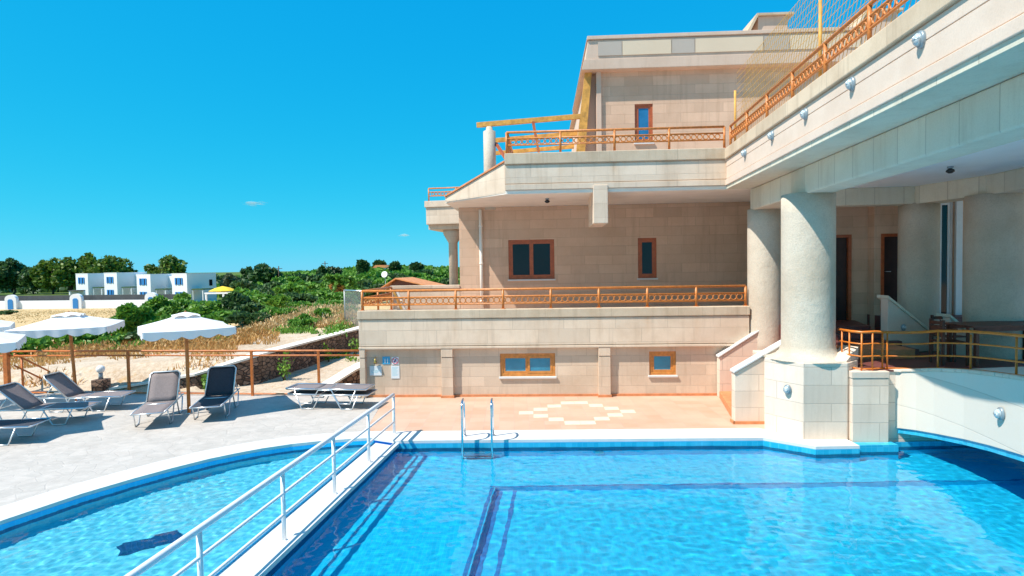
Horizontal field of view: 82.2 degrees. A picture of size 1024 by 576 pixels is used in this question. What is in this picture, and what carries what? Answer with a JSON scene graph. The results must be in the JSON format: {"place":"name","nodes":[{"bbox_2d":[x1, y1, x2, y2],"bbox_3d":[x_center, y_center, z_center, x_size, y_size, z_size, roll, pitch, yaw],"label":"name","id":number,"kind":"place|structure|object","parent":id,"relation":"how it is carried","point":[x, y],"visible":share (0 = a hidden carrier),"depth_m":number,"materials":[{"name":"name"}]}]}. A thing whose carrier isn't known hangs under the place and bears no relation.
{"place":"outdoors","nodes":[
{"label":"outdoors","id":0,"kind":"place"},
{"bbox_2d":[0,444,366,575],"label":"paddling pool water","id":1,"kind":"structure","parent":0,"point":[123,532],"depth_m":7.79,"materials":[{"name":"teal liquid"}]},
{"bbox_2d":[0,394,385,506],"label":"pool deck","id":2,"kind":"structure","parent":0,"point":[47,456],"depth_m":11.78,"materials":[{"name":"stone"}]},
{"bbox_2d":[0,320,14,331],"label":"parasol","id":3,"kind":"object","parent":2,"relation":"on","point":[6,325],"visible":0.74,"depth_m":14.48,"materials":[{"name":"white fabric"}]},
{"bbox_2d":[0,332,26,352],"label":"parasol","id":4,"kind":"object","parent":2,"relation":"on","point":[9,342],"visible":1,"depth_m":11.57,"materials":[{"name":"white fabric"}]},
{"bbox_2d":[0,418,51,445],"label":"sun lounger","id":5,"kind":"object","parent":2,"relation":"on","point":[13,424],"visible":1,"depth_m":11.40,"materials":[{"name":"metal"}]},
{"bbox_2d":[0,382,101,424],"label":"sun lounger","id":6,"kind":"object","parent":2,"relation":"on","point":[21,397],"visible":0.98,"depth_m":12.72,"materials":[{"name":"metal"}]},
{"bbox_2d":[3,311,124,401],"bbox_3d":[-11.034,1.714,14.664,2.000,2.292,2.000,-2,2,-23],"label":"parasol","id":7,"kind":"object","parent":2,"relation":"on","point":[71,324],"visible":0.95,"depth_m":14.07,"materials":[{"name":"fabric"}]},
{"bbox_2d":[39,371,135,412],"bbox_3d":[-10.069,2.431,13.899,1.924,0.874,0.658,-1,2,-2],"label":"sun lounger","id":8,"kind":"object","parent":2,"relation":"on","point":[65,386],"visible":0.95,"depth_m":13.87,"materials":[{"name":"metal"}]},
{"bbox_2d":[130,370,183,426],"bbox_3d":[-7.729,2.397,12.836,0.658,0.942,1.924,-2,2,-19],"label":"sun lounger","id":9,"kind":"object","parent":2,"relation":"on","point":[164,386],"visible":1,"depth_m":13.20,"materials":[{"name":"fabric"}]},
{"bbox_2d":[0,350,358,395],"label":"boundary fence","id":10,"kind":"object","parent":2,"relation":"on","point":[6,368],"visible":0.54,"depth_m":15.31,"materials":[{"name":"orange paint"}]},
{"bbox_2d":[137,311,235,414],"bbox_3d":[-7.324,1.679,13.234,1.785,2.340,1.785,-2,2,-35],"label":"parasol","id":11,"kind":"object","parent":2,"relation":"on","point":[186,325],"visible":1,"depth_m":12.78,"materials":[{"name":"fabric"}]},
{"bbox_2d":[0,431,378,524],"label":"paddling pool coping","id":12,"kind":"object","parent":2,"relation":"on","point":[28,506],"visible":0.93,"depth_m":9.48,"materials":[{"name":"stone"}]},
{"bbox_2d":[189,365,239,419],"bbox_3d":[-6.731,2.355,13.348,0.658,0.958,1.924,-1,2,-14],"label":"sun lounger","id":13,"kind":"object","parent":2,"relation":"on","point":[220,380],"visible":1,"depth_m":13.71,"materials":[{"name":"fabric"}]},
{"bbox_2d":[285,383,374,404],"bbox_3d":[-4.266,2.479,13.790,1.981,0.360,0.658,-1,2,7],"label":"sun lounger","id":14,"kind":"object","parent":2,"relation":"on","point":[328,387],"visible":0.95,"depth_m":13.77,"materials":[{"name":"metal"}]},
{"bbox_2d":[287,389,376,409],"bbox_3d":[-4.214,2.599,13.774,1.981,0.360,0.658,-1,2,7],"label":"sun lounger","id":15,"kind":"object","parent":2,"relation":"on","point":[368,392],"visible":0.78,"depth_m":13.64,"materials":[{"name":"metal"}]},
{"bbox_2d":[375,428,859,448],"bbox_3d":[1.728,2.795,11.094,8.736,0.052,1.144,-1,2,6],"label":"pool coping","id":16,"kind":"object","parent":2,"relation":"on","point":[637,435],"visible":0.81,"depth_m":10.97,"materials":[{"name":"stone"}]},
{"bbox_2d":[461,398,495,449],"bbox_3d":[-0.629,2.986,10.929,0.630,1.877,0.494,-1,2,2],"label":"pool ladder","id":17,"kind":"object","parent":16,"relation":"attached to","point":[463,422],"visible":0.55,"depth_m":10.72,"materials":[{"name":"silver metal"}]},
{"bbox_2d":[0,269,435,396],"bbox_3d":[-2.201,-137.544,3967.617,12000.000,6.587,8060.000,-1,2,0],"label":"ground","id":18,"kind":"structure","parent":0,"point":[142,369],"depth_m":17.30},
{"bbox_2d":[0,257,25,294],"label":"pine tree","id":19,"kind":"object","parent":18,"relation":"on","point":[11,269],"visible":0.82,"depth_m":175.69,"materials":[{"name":"green plant"}]},
{"bbox_2d":[15,264,43,294],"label":"pine tree","id":20,"kind":"object","parent":18,"relation":"on","point":[24,278],"visible":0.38,"depth_m":174.23,"materials":[{"name":"green plant"}]},
{"bbox_2d":[13,353,49,385],"bbox_3d":[-13.312,2.472,16.715,0.056,1.500,1.787,-1,2,7],"label":"step railing","id":21,"kind":"object","parent":18,"relation":"on","point":[21,368],"visible":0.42,"depth_m":16.05,"materials":[{"name":"orange paint"}]},
{"bbox_2d":[27,260,59,293],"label":"pine tree","id":22,"kind":"object","parent":18,"relation":"on","point":[41,276],"visible":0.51,"depth_m":168.78,"materials":[{"name":"green plant"}]},
{"bbox_2d":[10,334,81,354],"bbox_3d":[-19.022,2.191,23.557,2.637,0.865,3.124,0,2,26],"label":"bush","id":23,"kind":"object","parent":18,"relation":"on","point":[34,343],"visible":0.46,"depth_m":22.82,"materials":[{"name":"green plant"}]},
{"bbox_2d":[0,308,114,322],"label":"field stubble","id":24,"kind":"object","parent":18,"relation":"on","point":[110,312],"visible":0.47,"depth_m":59.20,"materials":[{"name":"plant"}]},
{"bbox_2d":[46,256,88,289],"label":"pine tree","id":25,"kind":"object","parent":18,"relation":"on","point":[62,274],"visible":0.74,"depth_m":166.69,"materials":[{"name":"green plant"}]},
{"bbox_2d":[71,252,97,274],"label":"pine tree","id":26,"kind":"object","parent":18,"relation":"on","point":[88,259],"visible":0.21,"depth_m":169.73,"materials":[{"name":"green plant"}]},
{"bbox_2d":[0,292,175,309],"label":"boundary wall","id":27,"kind":"structure","parent":18,"relation":"on","point":[72,301],"depth_m":97.32,"materials":[{"name":"white paint"}]},
{"bbox_2d":[76,273,104,294],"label":"villa","id":28,"kind":"object","parent":18,"relation":"on","point":[91,283],"visible":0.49,"depth_m":126.30,"materials":[{"name":"white paint"}]},
{"bbox_2d":[91,365,110,390],"bbox_3d":[-11.312,2.491,16.142,0.320,0.740,0.320,-1,2,0],"label":"globe lamp","id":29,"kind":"object","parent":18,"relation":"on","point":[100,383],"visible":0.99,"depth_m":16.04,"materials":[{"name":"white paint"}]},
{"bbox_2d":[73,331,131,346],"bbox_3d":[-16.949,2.080,24.240,2.162,0.868,2.211,-2,2,-17],"label":"bush","id":30,"kind":"object","parent":18,"relation":"on","point":[118,338],"visible":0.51,"depth_m":23.86,"materials":[{"name":"green plant"}]},
{"bbox_2d":[86,255,137,272],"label":"pine tree","id":31,"kind":"object","parent":18,"relation":"on","point":[108,264],"visible":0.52,"depth_m":166.60,"materials":[{"name":"green plant"}]},
{"bbox_2d":[0,275,223,293],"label":"plain scrub","id":32,"kind":"object","parent":18,"relation":"on","point":[23,290],"visible":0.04,"depth_m":189.91,"materials":[{"name":"green plant"}]},
{"bbox_2d":[0,341,238,387],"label":"path tufts","id":33,"kind":"object","parent":18,"relation":"on","point":[53,360],"visible":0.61,"depth_m":18.57,"materials":[{"name":"beige plant"}]},
{"bbox_2d":[104,272,146,294],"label":"villa","id":34,"kind":"object","parent":18,"relation":"on","point":[122,283],"visible":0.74,"depth_m":122.49,"materials":[{"name":"white"}]},
{"bbox_2d":[109,302,156,333],"bbox_3d":[-17.459,1.390,26.996,1.699,1.536,1.803,0,2,18],"label":"bush","id":35,"kind":"object","parent":18,"relation":"on","point":[132,315],"visible":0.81,"depth_m":26.53,"materials":[{"name":"green plant"}]},
{"bbox_2d":[0,323,279,361],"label":"dry weeds","id":36,"kind":"object","parent":18,"relation":"on","point":[274,335],"visible":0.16,"depth_m":21.27,"materials":[{"name":"brown plant"}]},
{"bbox_2d":[136,274,171,293],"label":"villa","id":37,"kind":"object","parent":18,"relation":"on","point":[156,283],"visible":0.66,"depth_m":118.47,"materials":[{"name":"white paint"}]},
{"bbox_2d":[140,294,183,315],"bbox_3d":[-18.664,1.302,31.020,2.234,2.003,1.879,-1,2,-9],"label":"bush","id":38,"kind":"object","parent":18,"relation":"on","point":[159,304],"visible":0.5,"depth_m":30.88,"materials":[{"name":"green plant"}]},
{"bbox_2d":[143,254,187,273],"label":"pine tree","id":39,"kind":"object","parent":18,"relation":"on","point":[169,263],"visible":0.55,"depth_m":180.04,"materials":[{"name":"green plant"}]},
{"bbox_2d":[175,298,198,310],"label":"bush","id":40,"kind":"object","parent":18,"relation":"on","point":[184,303],"visible":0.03,"depth_m":36.24,"materials":[{"name":"green plant"}]},
{"bbox_2d":[171,273,216,301],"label":"villa","id":41,"kind":"object","parent":18,"relation":"on","point":[196,286],"visible":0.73,"depth_m":112.86,"materials":[{"name":"white paint"}]},
{"bbox_2d":[43,305,359,361],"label":"green weeds","id":42,"kind":"object","parent":18,"relation":"on","point":[337,327],"visible":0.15,"depth_m":23.72,"materials":[{"name":"green plant"}]},
{"bbox_2d":[187,300,225,316],"bbox_3d":[-15.916,1.279,30.973,2.516,1.361,2.417,-2,2,-30],"label":"bush","id":43,"kind":"object","parent":18,"relation":"on","point":[201,307],"visible":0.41,"depth_m":30.21,"materials":[{"name":"green plant"}]},
{"bbox_2d":[201,309,239,322],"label":"bush","id":44,"kind":"object","parent":18,"relation":"on","point":[218,315],"visible":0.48,"depth_m":28.41,"materials":[{"name":"green plant"}]},
{"bbox_2d":[219,273,242,295],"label":"tree","id":45,"kind":"object","parent":18,"relation":"on","point":[227,279],"visible":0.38,"depth_m":118.26,"materials":[{"name":"green plant"}]},
{"bbox_2d":[109,326,359,390],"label":"retaining wall","id":46,"kind":"structure","parent":18,"relation":"on","point":[264,368],"depth_m":17.89,"materials":[{"name":"stone"}]},
{"bbox_2d":[220,291,265,312],"bbox_3d":[-14.316,0.968,30.928,2.323,1.670,2.138,0,2,22],"label":"bush","id":47,"kind":"object","parent":18,"relation":"on","point":[234,300],"visible":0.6,"depth_m":30.52,"materials":[{"name":"green plant"}]},
{"bbox_2d":[229,279,259,288],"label":"tree","id":48,"kind":"object","parent":18,"relation":"on","point":[244,283],"visible":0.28,"depth_m":103.30,"materials":[{"name":"green plant"}]},
{"bbox_2d":[224,310,271,324],"bbox_3d":[-12.043,1.377,27.113,1.995,0.802,1.846,-1,2,-4],"label":"bush","id":49,"kind":"object","parent":18,"relation":"on","point":[242,317],"visible":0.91,"depth_m":26.50,"materials":[{"name":"green plant"}]},
{"bbox_2d":[247,262,282,283],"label":"tree","id":50,"kind":"object","parent":18,"relation":"on","point":[264,272],"visible":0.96,"depth_m":147.76,"materials":[{"name":"green plant"}]},
{"bbox_2d":[249,279,282,295],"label":"tree","id":51,"kind":"object","parent":18,"relation":"on","point":[266,288],"visible":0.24,"depth_m":91.05,"materials":[{"name":"green plant"}]},
{"bbox_2d":[247,293,292,305],"bbox_3d":[-16.652,1.062,40.172,3.231,1.558,2.813,-2,2,-26],"label":"bush","id":52,"kind":"object","parent":18,"relation":"on","point":[260,298],"visible":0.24,"depth_m":38.98,"materials":[{"name":"green plant"}]},
{"bbox_2d":[267,294,288,307],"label":"bush","id":53,"kind":"object","parent":18,"relation":"on","point":[280,300],"visible":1,"depth_m":35.74,"materials":[{"name":"green plant"}]},
{"bbox_2d":[258,307,298,315],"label":"bush","id":54,"kind":"object","parent":18,"relation":"on","point":[278,311],"visible":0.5,"depth_m":27.53,"materials":[{"name":"green plant"}]},
{"bbox_2d":[277,352,293,380],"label":"shrub","id":55,"kind":"object","parent":18,"relation":"on","point":[285,370],"visible":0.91,"depth_m":17.34,"materials":[{"name":"green plant"}]},
{"bbox_2d":[271,275,301,283],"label":"tree","id":56,"kind":"object","parent":18,"relation":"on","point":[288,279],"visible":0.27,"depth_m":149.88,"materials":[{"name":"green plant"}]},
{"bbox_2d":[272,281,309,294],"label":"tree","id":57,"kind":"object","parent":18,"relation":"on","point":[290,286],"visible":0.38,"depth_m":79.32,"materials":[{"name":"green plant"}]},
{"bbox_2d":[281,292,317,304],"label":"bush","id":58,"kind":"object","parent":18,"relation":"on","point":[304,297],"visible":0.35,"depth_m":41.97,"materials":[{"name":"green plant"}]},
{"bbox_2d":[244,298,360,330],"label":"straw weeds","id":59,"kind":"object","parent":18,"relation":"on","point":[282,317],"visible":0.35,"depth_m":26.52,"materials":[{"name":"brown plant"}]},
{"bbox_2d":[285,272,323,281],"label":"tree","id":60,"kind":"object","parent":18,"relation":"on","point":[311,278],"visible":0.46,"depth_m":158.19,"materials":[{"name":"green plant"}]},
{"bbox_2d":[288,313,321,326],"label":"bush","id":61,"kind":"object","parent":18,"relation":"on","point":[307,319],"visible":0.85,"depth_m":25.18,"materials":[{"name":"green plant"}]},
{"bbox_2d":[294,279,321,291],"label":"tree","id":62,"kind":"object","parent":18,"relation":"on","point":[313,286],"visible":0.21,"depth_m":103.01,"materials":[{"name":"green plant"}]},
{"bbox_2d":[307,289,334,300],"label":"bush","id":63,"kind":"object","parent":18,"relation":"on","point":[323,295],"visible":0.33,"depth_m":45.78,"materials":[{"name":"green plant"}]},
{"bbox_2d":[313,307,332,317],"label":"bush","id":64,"kind":"object","parent":18,"relation":"on","point":[318,311],"visible":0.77,"depth_m":26.81,"materials":[{"name":"green plant"}]},
{"bbox_2d":[216,264,459,297],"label":"hillside scrub","id":65,"kind":"object","parent":18,"relation":"on","point":[352,271],"visible":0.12,"depth_m":263.58,"materials":[{"name":"green plant"}]},
{"bbox_2d":[319,272,358,294],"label":"tree","id":66,"kind":"object","parent":18,"relation":"on","point":[336,282],"visible":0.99,"depth_m":65.05,"materials":[{"name":"green plant"}]},
{"bbox_2d":[322,362,359,383],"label":"retaining wall","id":67,"kind":"structure","parent":18,"relation":"on","point":[350,375],"depth_m":16.29,"materials":[{"name":"concrete"}]},
{"bbox_2d":[330,291,360,304],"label":"bush","id":68,"kind":"object","parent":18,"relation":"on","point":[339,295],"visible":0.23,"depth_m":47.61,"materials":[{"name":"green plant"}]},
{"bbox_2d":[344,290,363,326],"bbox_3d":[-6.711,0.909,24.893,0.066,1.654,1.790,-3,3,-41],"label":"wire fence","id":69,"kind":"object","parent":18,"relation":"on","point":[346,306],"visible":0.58,"depth_m":25.00,"materials":[{"name":"metal"}]},
{"bbox_2d":[355,259,369,274],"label":"tree","id":70,"kind":"object","parent":18,"relation":"on","point":[362,266],"visible":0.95,"depth_m":228.44,"materials":[{"name":"green plant"}]},
{"bbox_2d":[355,271,381,279],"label":"tree","id":71,"kind":"object","parent":18,"relation":"on","point":[374,275],"visible":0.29,"depth_m":164.94,"materials":[{"name":"green plant"}]},
{"bbox_2d":[357,279,384,300],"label":"tree","id":72,"kind":"object","parent":18,"relation":"on","point":[364,284],"visible":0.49,"depth_m":99.05,"materials":[{"name":"green plant"}]},
{"bbox_2d":[381,271,444,303],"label":"house","id":73,"kind":"structure","parent":18,"relation":"on","point":[405,281],"depth_m":62.04,"materials":[{"name":"tile"}]},
{"bbox_2d":[357,8,902,397],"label":"hotel building","id":74,"kind":"structure","parent":18,"relation":"on","point":[646,214],"depth_m":16.49,"materials":[{"name":"stone"}]},
{"bbox_2d":[361,286,392,309],"bbox_3d":[-3.663,0.345,16.046,0.126,0.690,2.920,-1,2,3],"label":"ring railing","id":75,"kind":"object","parent":74,"relation":"on","point":[384,295],"visible":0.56,"depth_m":16.21,"materials":[{"name":"orange paint"}]},
{"bbox_2d":[476,114,579,209],"bbox_3d":[0.641,-3.742,18.882,3.179,2.720,5.539,-1,2,3],"label":"pergola","id":76,"kind":"object","parent":74,"relation":"on","point":[491,141],"visible":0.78,"depth_m":17.19,"materials":[{"name":"wood"}]},
{"bbox_2d":[499,353,556,378],"bbox_3d":[0.389,1.921,14.510,1.420,0.620,0.160,-1,2,3],"label":"window","id":77,"kind":"structure","parent":74,"relation":"in","point":[528,365],"depth_m":14.51,"materials":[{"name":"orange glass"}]},
{"bbox_2d":[508,239,555,280],"bbox_3d":[0.574,-0.817,17.287,1.410,1.210,0.160,-1,2,3],"label":"window","id":78,"kind":"structure","parent":74,"relation":"in","point":[529,260],"depth_m":17.29,"materials":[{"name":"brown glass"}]},
{"bbox_2d":[360,285,747,310],"bbox_3d":[0.949,0.240,14.391,9.500,0.510,0.126,-1,2,3],"label":"ring railing","id":79,"kind":"object","parent":74,"relation":"on","point":[550,296],"visible":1,"depth_m":14.37,"materials":[{"name":"orange paint"}]},
{"bbox_2d":[505,125,725,152],"bbox_3d":[2.476,-3.575,14.177,5.340,0.560,0.126,-1,2,3],"label":"ring railing","id":80,"kind":"object","parent":74,"relation":"on","point":[614,136],"visible":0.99,"depth_m":14.16,"materials":[{"name":"orange paint"}]},
{"bbox_2d":[634,104,653,144],"bbox_3d":[3.810,-4.736,16.984,0.580,1.160,0.160,-1,2,3],"label":"window","id":81,"kind":"structure","parent":74,"relation":"in","point":[643,112],"depth_m":17.00,"materials":[{"name":"glass"}]},
{"bbox_2d":[637,238,657,279],"bbox_3d":[3.944,-0.850,17.119,0.600,1.220,0.160,-1,2,3],"label":"window","id":82,"kind":"structure","parent":74,"relation":"in","point":[647,267],"depth_m":17.14,"materials":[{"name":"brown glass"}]},
{"bbox_2d":[648,351,677,377],"bbox_3d":[3.677,1.859,14.345,0.710,0.630,0.160,-1,2,3],"label":"window","id":83,"kind":"structure","parent":74,"relation":"in","point":[661,363],"depth_m":14.36,"materials":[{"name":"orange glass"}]},
{"bbox_2d":[780,295,1023,441],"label":"raised platform","id":84,"kind":"structure","parent":18,"relation":"on","point":[894,316],"depth_m":12.40,"materials":[{"name":"stone"}]},
{"bbox_2d":[929,318,969,365],"bbox_3d":[8.200,1.005,10.997,0.475,0.840,0.450,-1,2,8],"label":"garden chair","id":85,"kind":"object","parent":84,"relation":"on","point":[933,327],"visible":0.73,"depth_m":10.92,"materials":[{"name":"brown wood"}]},
{"bbox_2d":[890,367,1023,461],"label":"arched footbridge","id":86,"kind":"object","parent":84,"relation":"on","point":[958,406],"visible":0.86,"depth_m":9.09,"materials":[{"name":"concrete"}]},
{"bbox_2d":[837,328,1023,375],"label":"curved railing","id":87,"kind":"object","parent":86,"relation":"on","point":[1016,348],"visible":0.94,"depth_m":9.93,"materials":[{"name":"orange paint"}]},
{"bbox_2d":[945,321,1023,366],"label":"garden table","id":88,"kind":"object","parent":84,"relation":"on","point":[997,325],"visible":0.88,"depth_m":10.70,"materials":[{"name":"brown wood"}]},
{"bbox_2d":[268,305,356,327],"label":"dry grass bank","id":89,"kind":"structure","parent":0,"point":[335,316],"depth_m":25.93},
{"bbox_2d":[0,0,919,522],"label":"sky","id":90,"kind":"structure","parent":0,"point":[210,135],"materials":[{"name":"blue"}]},
{"bbox_2d":[370,396,764,430],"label":"terracotta deck","id":91,"kind":"structure","parent":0,"point":[444,414],"depth_m":12.76,"materials":[{"name":"tile"}]},
{"bbox_2d":[519,401,635,424],"bbox_3d":[1.424,2.720,12.855,2.090,0.004,1.902,-3,3,-41],"label":"cream tile diamond","id":92,"kind":"object","parent":91,"relation":"on","point":[576,422],"visible":1,"depth_m":12.69,"materials":[{"name":"tile"}]},
{"bbox_2d":[753,345,857,439],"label":"column plinth","id":93,"kind":"structure","parent":91,"relation":"on","point":[814,404],"depth_m":10.56,"materials":[{"name":"stone"}]},
{"bbox_2d":[724,0,1023,363],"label":"covered wing","id":94,"kind":"structure","parent":93,"relation":"on","point":[861,199],"depth_m":10.82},
{"bbox_2d":[729,0,908,144],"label":"ring railing","id":95,"kind":"object","parent":94,"relation":"on","point":[867,21],"visible":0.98,"depth_m":8.81,"materials":[{"name":"orange paint"}]},
{"bbox_2d":[734,0,918,140],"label":"ball net","id":96,"kind":"object","parent":94,"relation":"on","point":[819,24],"visible":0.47,"depth_m":10.17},
{"bbox_2d":[911,30,925,48],"bbox_3d":[4.277,-2.620,6.190,0.096,0.188,0.144,-1,2,6],"label":"wall lamp","id":97,"kind":"object","parent":94,"relation":"attached to","point":[918,40],"visible":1,"depth_m":6.15,"materials":[{"name":"grey glass"}]},
{"bbox_2d":[940,202,952,313],"bbox_3d":[10.333,-0.523,14.042,0.340,3.120,0.080,-1,2,6],"label":"window","id":98,"kind":"structure","parent":94,"relation":"in","point":[946,222],"depth_m":14.01,"materials":[{"name":"white paint"}]},
{"bbox_2d":[716,330,914,423],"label":"entrance stairs","id":99,"kind":"structure","parent":91,"relation":"on","point":[740,380],"depth_m":11.70,"materials":[{"name":"stone"}]},
{"bbox_2d":[849,369,889,441],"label":"pillar","id":100,"kind":"structure","parent":91,"relation":"on","point":[868,405],"depth_m":10.42,"materials":[{"name":"stone"}]},
{"bbox_2d":[265,445,1023,575],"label":"pool water","id":101,"kind":"structure","parent":0,"point":[711,510],"depth_m":7.80,"materials":[{"name":"teal liquid"}]},
{"label":"paddling pool floor","id":102,"kind":"structure","parent":0,"visible":0},
{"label":"paddling pool wall","id":103,"kind":"structure","parent":102,"relation":"on","visible":0},
{"bbox_2d":[0,441,373,575],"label":"paddling pool tile band","id":104,"kind":"object","parent":103,"relation":"attached to","point":[82,499],"visible":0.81,"depth_m":9.15,"materials":[{"name":"tile"}]},
{"label":"pool floor","id":105,"kind":"structure","parent":0,"visible":0},
{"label":"pool wall","id":106,"kind":"structure","parent":105,"relation":"on","visible":0},
{"bbox_2d":[398,441,962,453],"bbox_3d":[4.639,3.013,6.113,16.020,0.117,9.600,-1,2,0],"label":"pool tile band","id":107,"kind":"object","parent":106,"relation":"attached to","point":[692,443],"visible":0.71,"depth_m":10.77,"materials":[{"name":"tile"}]},
{"bbox_2d":[853,441,897,446],"bbox_3d":[6.396,2.810,10.371,0.730,0.125,0.197,-1,2,0],"label":"pool edge step","id":108,"kind":"object","parent":106,"relation":"on","point":[877,444],"visible":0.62,"depth_m":10.31,"materials":[{"name":"tile"}]},
{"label":"pool shelf","id":109,"kind":"structure","parent":0,"visible":0},
{"bbox_2d":[217,443,389,575],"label":"pool divider","id":110,"kind":"object","parent":109,"relation":"on","point":[252,559],"visible":0.29,"depth_m":7.76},
{"bbox_2d":[124,393,395,575],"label":"safety railing","id":111,"kind":"object","parent":110,"relation":"on","point":[146,565],"visible":0.97,"depth_m":6.84,"materials":[{"name":"metal"}]},
{"bbox_2d":[249,443,399,575],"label":"pool divider kerb","id":112,"kind":"structure","parent":110,"relation":"on","point":[275,558],"depth_m":7.67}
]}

